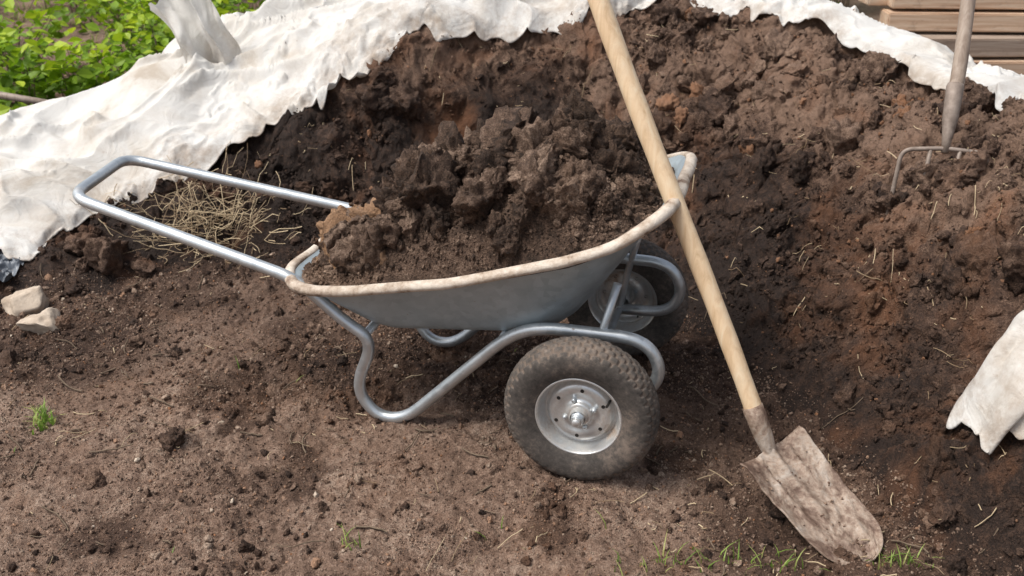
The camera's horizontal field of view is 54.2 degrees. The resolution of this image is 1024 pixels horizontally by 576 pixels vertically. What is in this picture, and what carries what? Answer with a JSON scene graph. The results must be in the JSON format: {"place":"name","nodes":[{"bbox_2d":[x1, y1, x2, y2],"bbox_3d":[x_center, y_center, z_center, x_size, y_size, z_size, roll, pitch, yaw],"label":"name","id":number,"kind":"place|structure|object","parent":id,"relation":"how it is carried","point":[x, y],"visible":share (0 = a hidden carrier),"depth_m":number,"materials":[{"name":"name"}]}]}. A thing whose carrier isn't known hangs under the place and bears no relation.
{"place":"outdoors","nodes":[
{"label":"outdoors","id":0,"kind":"place"},
{"bbox_2d":[1,0,155,109],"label":"grass","id":1,"kind":"structure","parent":0,"point":[18,18],"depth_m":8.57,"materials":[{"name":"green plant"}]},
{"bbox_2d":[0,0,979,575],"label":"ground","id":2,"kind":"structure","parent":0,"point":[352,564],"depth_m":2.65,"materials":[{"name":"soil"}]},
{"bbox_2d":[0,81,32,114],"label":"shrub","id":3,"kind":"object","parent":2,"relation":"on","point":[4,109],"visible":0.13,"depth_m":5.14,"materials":[{"name":"green plant"}]},
{"bbox_2d":[0,91,46,103],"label":"wooden stick","id":4,"kind":"object","parent":2,"relation":"on","point":[18,98],"visible":0.48,"depth_m":4.66,"materials":[{"name":"brown wood"}]},
{"bbox_2d":[1,286,48,316],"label":"stone","id":5,"kind":"object","parent":2,"relation":"on","point":[33,299],"visible":0.94,"depth_m":3.47,"materials":[{"name":"beige stone"}]},
{"bbox_2d":[0,0,67,106],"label":"shrub","id":6,"kind":"object","parent":2,"relation":"on","point":[10,75],"visible":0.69,"depth_m":5.69,"materials":[{"name":"green plant"}]},
{"bbox_2d":[16,307,60,333],"bbox_3d":[-1.584,0.118,3.376,0.144,0.095,0.118,0,25,0],"label":"stone","id":7,"kind":"object","parent":2,"relation":"on","point":[43,321],"visible":0.81,"depth_m":3.34,"materials":[{"name":"beige stone"}]},
{"bbox_2d":[0,0,84,73],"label":"shrub","id":8,"kind":"object","parent":2,"relation":"on","point":[52,32],"visible":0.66,"depth_m":6.51,"materials":[{"name":"green plant"}]},
{"bbox_2d":[25,399,62,434],"bbox_3d":[-1.338,0.366,2.845,0.114,0.074,0.132,-18,31,-34],"label":"grass tuft","id":9,"kind":"object","parent":2,"relation":"on","point":[44,416],"visible":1,"depth_m":2.85,"materials":[{"name":"green plant"}]},
{"bbox_2d":[16,21,140,99],"bbox_3d":[-2.570,-1.323,5.944,0.680,0.557,0.782,0,25,0],"label":"shrub","id":10,"kind":"object","parent":2,"relation":"on","point":[84,78],"visible":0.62,"depth_m":5.80,"materials":[{"name":"green plant"}]},
{"bbox_2d":[44,0,119,12],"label":"shrub","id":11,"kind":"object","parent":2,"relation":"on","point":[61,4],"visible":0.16,"depth_m":9.02,"materials":[{"name":"green plant"}]},
{"bbox_2d":[49,0,160,32],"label":"shrub","id":12,"kind":"object","parent":2,"relation":"on","point":[85,19],"visible":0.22,"depth_m":8.10,"materials":[{"name":"green plant"}]},
{"bbox_2d":[0,4,255,104],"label":"leaf litter","id":13,"kind":"object","parent":2,"relation":"on","point":[80,66],"visible":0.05,"depth_m":8.25,"materials":[{"name":"plant"}]},
{"bbox_2d":[60,0,221,58],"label":"shrub","id":14,"kind":"object","parent":2,"relation":"on","point":[102,16],"visible":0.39,"depth_m":6.93,"materials":[{"name":"green plant"}]},
{"bbox_2d":[69,0,235,73],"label":"shrub","id":15,"kind":"object","parent":2,"relation":"on","point":[123,65],"visible":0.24,"depth_m":6.26,"materials":[{"name":"green plant"}]},
{"bbox_2d":[73,141,313,272],"bbox_3d":[-1.209,-0.313,3.883,0.856,0.326,0.665,17,30,32],"label":"dry grass tuft","id":16,"kind":"object","parent":2,"relation":"on","point":[219,212],"visible":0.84,"depth_m":3.89,"materials":[{"name":"plant"}]},
{"bbox_2d":[211,0,265,16],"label":"shrub","id":17,"kind":"object","parent":2,"relation":"on","point":[243,7],"visible":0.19,"depth_m":7.93,"materials":[{"name":"green plant"}]},
{"bbox_2d":[72,151,696,480],"bbox_3d":[-0.411,-0.060,2.934,1.812,0.736,0.831,6,26,13],"label":"wheelbarrow","id":18,"kind":"object","parent":2,"relation":"on","point":[581,400],"visible":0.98,"depth_m":2.56,"materials":[{"name":"metal"}]},
{"bbox_2d":[302,87,674,310],"bbox_3d":[-0.056,-0.257,2.735,0.982,0.610,0.649,7,26,15],"label":"manure heap","id":19,"kind":"object","parent":18,"relation":"in","point":[504,186],"visible":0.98,"depth_m":2.52,"materials":[{"name":"brown soil"}]},
{"bbox_2d":[10,291,914,574],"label":"pebbles","id":20,"kind":"object","parent":2,"relation":"on","point":[316,495],"visible":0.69,"depth_m":2.55,"materials":[{"name":"stone"}]},
{"bbox_2d":[14,348,940,575],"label":"grass sprouts","id":21,"kind":"object","parent":2,"relation":"on","point":[789,560],"depth_m":2.31,"materials":[{"name":"green plant"}]},
{"bbox_2d":[0,263,998,575],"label":"twigs","id":22,"kind":"object","parent":2,"relation":"on","point":[328,429],"visible":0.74,"depth_m":2.75,"materials":[{"name":"brown plant"}]},
{"bbox_2d":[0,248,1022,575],"bbox_3d":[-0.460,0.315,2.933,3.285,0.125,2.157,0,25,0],"label":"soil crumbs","id":23,"kind":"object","parent":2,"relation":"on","point":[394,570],"visible":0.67,"depth_m":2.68,"materials":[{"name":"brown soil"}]},
{"bbox_2d":[0,0,1023,575],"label":"manure pile","id":24,"kind":"object","parent":2,"relation":"on","point":[460,96],"visible":0.34,"depth_m":3.46,"materials":[{"name":"soil"}]},
{"bbox_2d":[0,250,24,281],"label":"plastic film","id":25,"kind":"object","parent":24,"relation":"on","point":[9,268],"visible":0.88,"depth_m":3.65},
{"bbox_2d":[63,231,96,255],"bbox_3d":[-1.624,-0.152,3.767,0.109,0.122,0.122,12,28,24],"label":"soil clod","id":26,"kind":"object","parent":24,"relation":"on","point":[75,243],"visible":0.54,"depth_m":3.73,"materials":[{"name":"brown soil"}]},
{"bbox_2d":[74,257,90,272],"bbox_3d":[-1.586,-0.084,3.696,0.062,0.074,0.080,0,25,0],"label":"soil clod","id":27,"kind":"object","parent":24,"relation":"on","point":[81,264],"visible":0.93,"depth_m":3.67,"materials":[{"name":"brown soil"}]},
{"bbox_2d":[83,236,128,276],"bbox_3d":[-1.521,-0.125,3.745,0.144,0.192,0.226,0,25,0],"label":"soil clod","id":28,"kind":"object","parent":24,"relation":"on","point":[103,255],"visible":0.97,"depth_m":3.67,"materials":[{"name":"brown soil"}]},
{"bbox_2d":[130,258,155,277],"bbox_3d":[-1.377,-0.071,3.735,0.108,0.079,0.078,0,25,0],"label":"soil clod","id":29,"kind":"object","parent":24,"relation":"on","point":[144,267],"visible":0.99,"depth_m":3.71,"materials":[{"name":"brown soil"}]},
{"bbox_2d":[0,0,655,260],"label":"fabric cover","id":30,"kind":"object","parent":24,"relation":"on","point":[205,87],"visible":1,"depth_m":4.23,"materials":[{"name":"white fabric"}]},
{"bbox_2d":[0,0,1023,565],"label":"manure clods","id":31,"kind":"object","parent":24,"relation":"on","point":[974,252],"visible":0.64,"depth_m":3.45,"materials":[{"name":"brown soil"}]},
{"bbox_2d":[690,0,1023,111],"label":"fabric cover","id":32,"kind":"object","parent":24,"relation":"on","point":[927,61],"visible":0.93,"depth_m":3.87,"materials":[{"name":"white fabric"}]},
{"bbox_2d":[871,0,988,214],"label":"pitchfork","id":33,"kind":"object","parent":24,"relation":"on","point":[890,197],"visible":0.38,"depth_m":3.05,"materials":[{"name":"grey wood"}]},
{"bbox_2d":[859,0,1023,74],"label":"plank stack","id":34,"kind":"object","parent":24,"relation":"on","point":[997,37],"visible":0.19,"depth_m":4.77,"materials":[{"name":"brown wood"}]},
{"bbox_2d":[946,310,1023,454],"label":"fabric cover","id":35,"kind":"object","parent":24,"relation":"on","point":[988,408],"visible":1,"depth_m":2.37,"materials":[{"name":"white fabric"}]},
{"bbox_2d":[6,24,1023,575],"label":"straw","id":36,"kind":"object","parent":2,"relation":"on","point":[692,382],"visible":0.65,"depth_m":2.85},
{"bbox_2d":[587,0,886,564],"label":"spade","id":37,"kind":"object","parent":2,"relation":"on","point":[814,499],"visible":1,"depth_m":2.43,"materials":[{"name":"brown wood"}]},
{"bbox_2d":[830,0,848,6],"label":"shrub","id":38,"kind":"object","parent":2,"relation":"on","point":[847,1],"visible":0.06,"depth_m":8.95,"materials":[{"name":"green plant"}]}
]}

